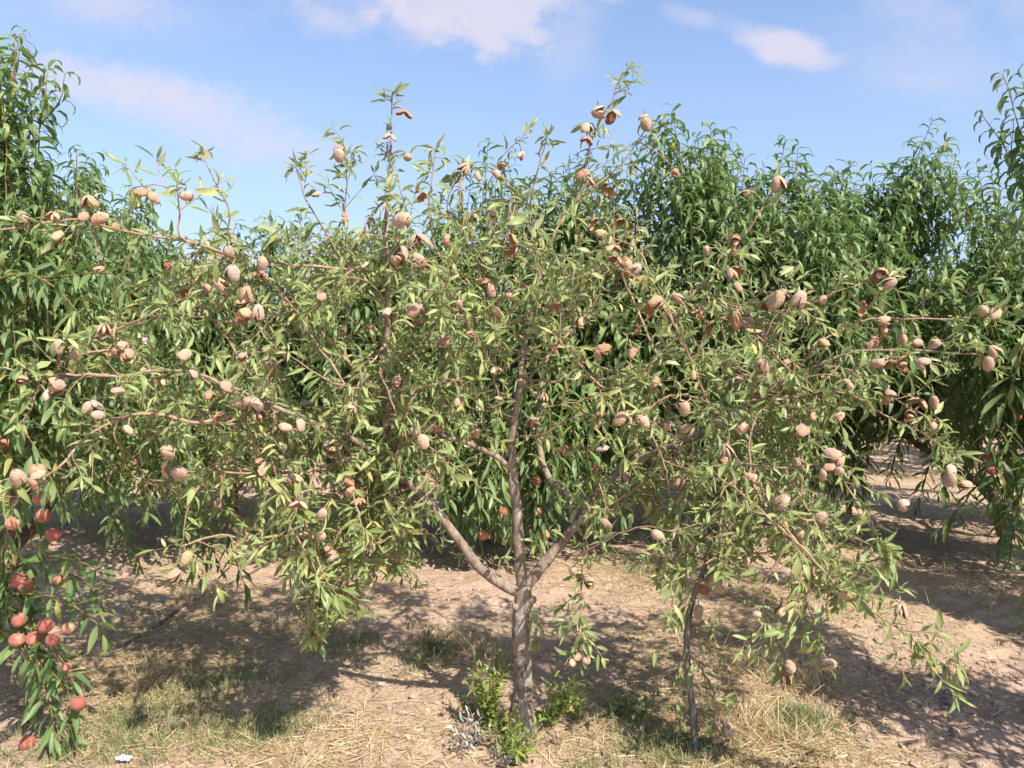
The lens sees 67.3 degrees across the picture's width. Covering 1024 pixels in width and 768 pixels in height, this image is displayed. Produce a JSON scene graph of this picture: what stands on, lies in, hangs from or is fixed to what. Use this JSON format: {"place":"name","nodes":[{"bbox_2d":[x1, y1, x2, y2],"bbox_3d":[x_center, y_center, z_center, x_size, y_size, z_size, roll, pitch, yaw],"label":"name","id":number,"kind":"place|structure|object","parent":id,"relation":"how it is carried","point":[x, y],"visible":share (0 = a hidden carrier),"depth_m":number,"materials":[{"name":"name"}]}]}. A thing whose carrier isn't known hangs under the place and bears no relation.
{"place":"outdoors","nodes":[
{"label":"outdoors","id":0,"kind":"place"},
{"bbox_2d":[0,386,1023,767],"bbox_3d":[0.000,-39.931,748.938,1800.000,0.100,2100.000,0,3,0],"label":"ground","id":1,"kind":"structure","parent":0,"point":[926,554],"depth_m":4.29,"materials":[{"name":"soil"}]},
{"bbox_2d":[18,734,35,749],"bbox_3d":[-1.902,1.405,3.017,0.058,0.059,0.062,29,-44,-17],"label":"peach","id":2,"kind":"object","parent":1,"relation":"on","point":[22,742],"visible":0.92,"depth_m":3.00,"materials":[{"name":"pink food"}]},
{"bbox_2d":[0,144,163,526],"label":"peach tree","id":3,"kind":"object","parent":1,"relation":"on","point":[98,184],"visible":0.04,"depth_m":5.92,"materials":[{"name":"green plant"}]},
{"bbox_2d":[115,754,132,760],"bbox_3d":[-1.482,1.430,2.941,0.064,0.016,0.040,0,3,0],"label":"paper scrap","id":4,"kind":"object","parent":1,"relation":"on","point":[122,757],"visible":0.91,"depth_m":2.94,"materials":[{"name":"white paper"}]},
{"bbox_2d":[0,25,253,759],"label":"peach tree","id":5,"kind":"object","parent":1,"relation":"on","point":[53,280],"visible":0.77,"depth_m":3.17,"materials":[{"name":"green plant"}]},
{"bbox_2d":[0,209,437,549],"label":"peach tree","id":6,"kind":"object","parent":1,"relation":"on","point":[164,261],"visible":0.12,"depth_m":5.55,"materials":[{"name":"green plant"}]},
{"bbox_2d":[0,479,437,742],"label":"drip hose","id":7,"kind":"object","parent":1,"relation":"on","point":[41,711],"visible":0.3,"depth_m":4.15,"materials":[{"name":"plastic"}]},
{"bbox_2d":[197,284,317,414],"bbox_3d":[-3.215,-0.124,9.764,3.200,2.482,3.119,3,4,44],"label":"peach tree","id":8,"kind":"object","parent":1,"relation":"on","point":[270,329],"depth_m":8.59,"materials":[{"name":"green plant"}]},
{"bbox_2d":[285,281,519,468],"bbox_3d":[-1.244,-0.116,9.382,3.119,2.502,3.200,0,3,0],"label":"peach tree","id":9,"kind":"object","parent":1,"relation":"on","point":[491,417],"visible":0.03,"depth_m":8.96,"materials":[{"name":"green plant"}]},
{"bbox_2d":[418,626,453,653],"bbox_3d":[-0.389,1.343,3.981,0.174,0.117,0.224,0,3,0],"label":"weed","id":10,"kind":"object","parent":1,"relation":"on","point":[434,645],"visible":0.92,"depth_m":3.97,"materials":[{"name":"green plant"}]},
{"bbox_2d":[439,705,494,752],"bbox_3d":[-0.178,1.383,3.047,0.200,0.133,0.218,2,4,34],"label":"weed","id":11,"kind":"object","parent":1,"relation":"on","point":[468,733],"visible":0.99,"depth_m":3.06,"materials":[{"name":"beige plant"}]},
{"bbox_2d":[454,692,480,717],"bbox_3d":[-0.176,1.390,3.337,0.145,0.134,0.103,-2,4,-25],"label":"weed","id":12,"kind":"object","parent":1,"relation":"on","point":[471,708],"visible":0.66,"depth_m":3.33,"materials":[{"name":"green plant"}]},
{"bbox_2d":[284,137,668,567],"bbox_3d":[-0.190,-0.235,6.089,3.186,3.150,2.547,-1,3,-17],"label":"peach tree","id":13,"kind":"object","parent":1,"relation":"on","point":[489,472],"visible":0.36,"depth_m":5.36,"materials":[{"name":"green plant"}]},
{"bbox_2d":[462,643,513,730],"bbox_3d":[-0.101,1.280,3.211,0.203,0.364,0.218,2,4,37],"label":"weed","id":14,"kind":"object","parent":1,"relation":"on","point":[488,708],"visible":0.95,"depth_m":3.20,"materials":[{"name":"green plant"}]},
{"bbox_2d":[469,295,514,416],"bbox_3d":[-0.810,-0.278,12.879,3.349,2.528,3.139,2,4,31],"label":"peach tree","id":15,"kind":"object","parent":1,"relation":"on","point":[490,381],"visible":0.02,"depth_m":12.51,"materials":[{"name":"green plant"}]},
{"bbox_2d":[486,743,519,767],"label":"weed","id":16,"kind":"object","parent":1,"relation":"on","point":[507,762],"visible":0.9,"depth_m":2.92,"materials":[{"name":"beige plant"}]},
{"bbox_2d":[0,61,1023,738],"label":"almond tree","id":17,"kind":"object","parent":1,"relation":"on","point":[374,491],"visible":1,"depth_m":2.79,"materials":[{"name":"green plant"}]},
{"bbox_2d":[0,465,1023,767],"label":"dry straw","id":18,"kind":"object","parent":1,"relation":"on","point":[758,731],"visible":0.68,"depth_m":3.59,"materials":[{"name":"beige plant"}]},
{"bbox_2d":[0,491,1023,767],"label":"grass","id":19,"kind":"structure","parent":1,"relation":"on","point":[638,735],"depth_m":3.22,"materials":[{"name":"plant"}]},
{"bbox_2d":[0,485,1023,767],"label":"soil clods","id":20,"kind":"object","parent":1,"relation":"on","point":[970,711],"visible":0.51,"depth_m":3.58,"materials":[{"name":"brown soil"}]},
{"bbox_2d":[481,707,544,764],"bbox_3d":[0.007,1.368,2.946,0.231,0.199,0.267,-2,4,-37],"label":"weed","id":21,"kind":"object","parent":1,"relation":"on","point":[514,741],"visible":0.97,"depth_m":2.96,"materials":[{"name":"green plant"}]},
{"bbox_2d":[3,487,1022,767],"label":"fallen leaves","id":22,"kind":"object","parent":1,"relation":"on","point":[533,639],"visible":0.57,"depth_m":3.92,"materials":[{"name":"plant"}]},
{"bbox_2d":[541,670,588,728],"bbox_3d":[0.223,1.329,3.225,0.204,0.246,0.154,0,3,0],"label":"weed","id":23,"kind":"object","parent":1,"relation":"on","point":[556,709],"visible":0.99,"depth_m":3.22,"materials":[{"name":"green plant"}]},
{"bbox_2d":[569,682,586,721],"bbox_3d":[0.279,1.370,3.282,0.091,0.162,0.191,0,3,0],"label":"weed","id":24,"kind":"object","parent":1,"relation":"on","point":[575,709],"visible":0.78,"depth_m":3.27,"materials":[{"name":"green plant"}]},
{"bbox_2d":[491,288,730,470],"bbox_3d":[1.459,-0.095,9.571,3.349,2.500,3.139,0,3,2],"label":"peach tree","id":25,"kind":"object","parent":1,"relation":"on","point":[613,429],"depth_m":8.60,"materials":[{"name":"green plant"}]},
{"bbox_2d":[604,683,667,719],"bbox_3d":[0.521,1.373,3.305,0.222,0.142,0.218,3,4,38],"label":"weed","id":26,"kind":"object","parent":1,"relation":"on","point":[631,705],"visible":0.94,"depth_m":3.30,"materials":[{"name":"green plant"}]},
{"bbox_2d":[650,479,754,751],"bbox_3d":[0.723,0.901,2.908,0.395,1.125,0.191,0,3,0],"label":"almond sapling","id":27,"kind":"object","parent":1,"relation":"on","point":[702,586],"visible":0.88,"depth_m":2.95,"materials":[{"name":"plant"}]},
{"bbox_2d":[529,103,940,534],"bbox_3d":[1.723,-0.357,6.273,3.107,3.332,3.190,2,4,30],"label":"peach tree","id":28,"kind":"object","parent":1,"relation":"on","point":[704,210],"visible":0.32,"depth_m":5.17,"materials":[{"name":"green plant"}]},
{"bbox_2d":[658,278,886,454],"bbox_3d":[3.549,-0.193,9.836,3.349,2.617,3.139,-1,3,-18],"label":"peach tree","id":29,"kind":"object","parent":1,"relation":"on","point":[756,426],"visible":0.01,"depth_m":9.71,"materials":[{"name":"green plant"}]},
{"bbox_2d":[780,117,1023,572],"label":"peach tree","id":30,"kind":"object","parent":1,"relation":"on","point":[965,390],"visible":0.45,"depth_m":5.57,"materials":[{"name":"green plant"}]},
{"bbox_2d":[868,284,1022,468],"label":"peach tree","id":31,"kind":"object","parent":1,"relation":"on","point":[952,416],"visible":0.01,"depth_m":9.63,"materials":[{"name":"green plant"}]},
{"bbox_2d":[972,63,1023,639],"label":"peach tree","id":32,"kind":"object","parent":1,"relation":"on","point":[1015,166],"visible":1,"depth_m":3.59,"materials":[{"name":"green plant"}]},
{"bbox_2d":[0,0,1023,331],"label":"sky","id":33,"kind":"structure","parent":0,"point":[258,82],"materials":[{"name":"blue"}]}
]}

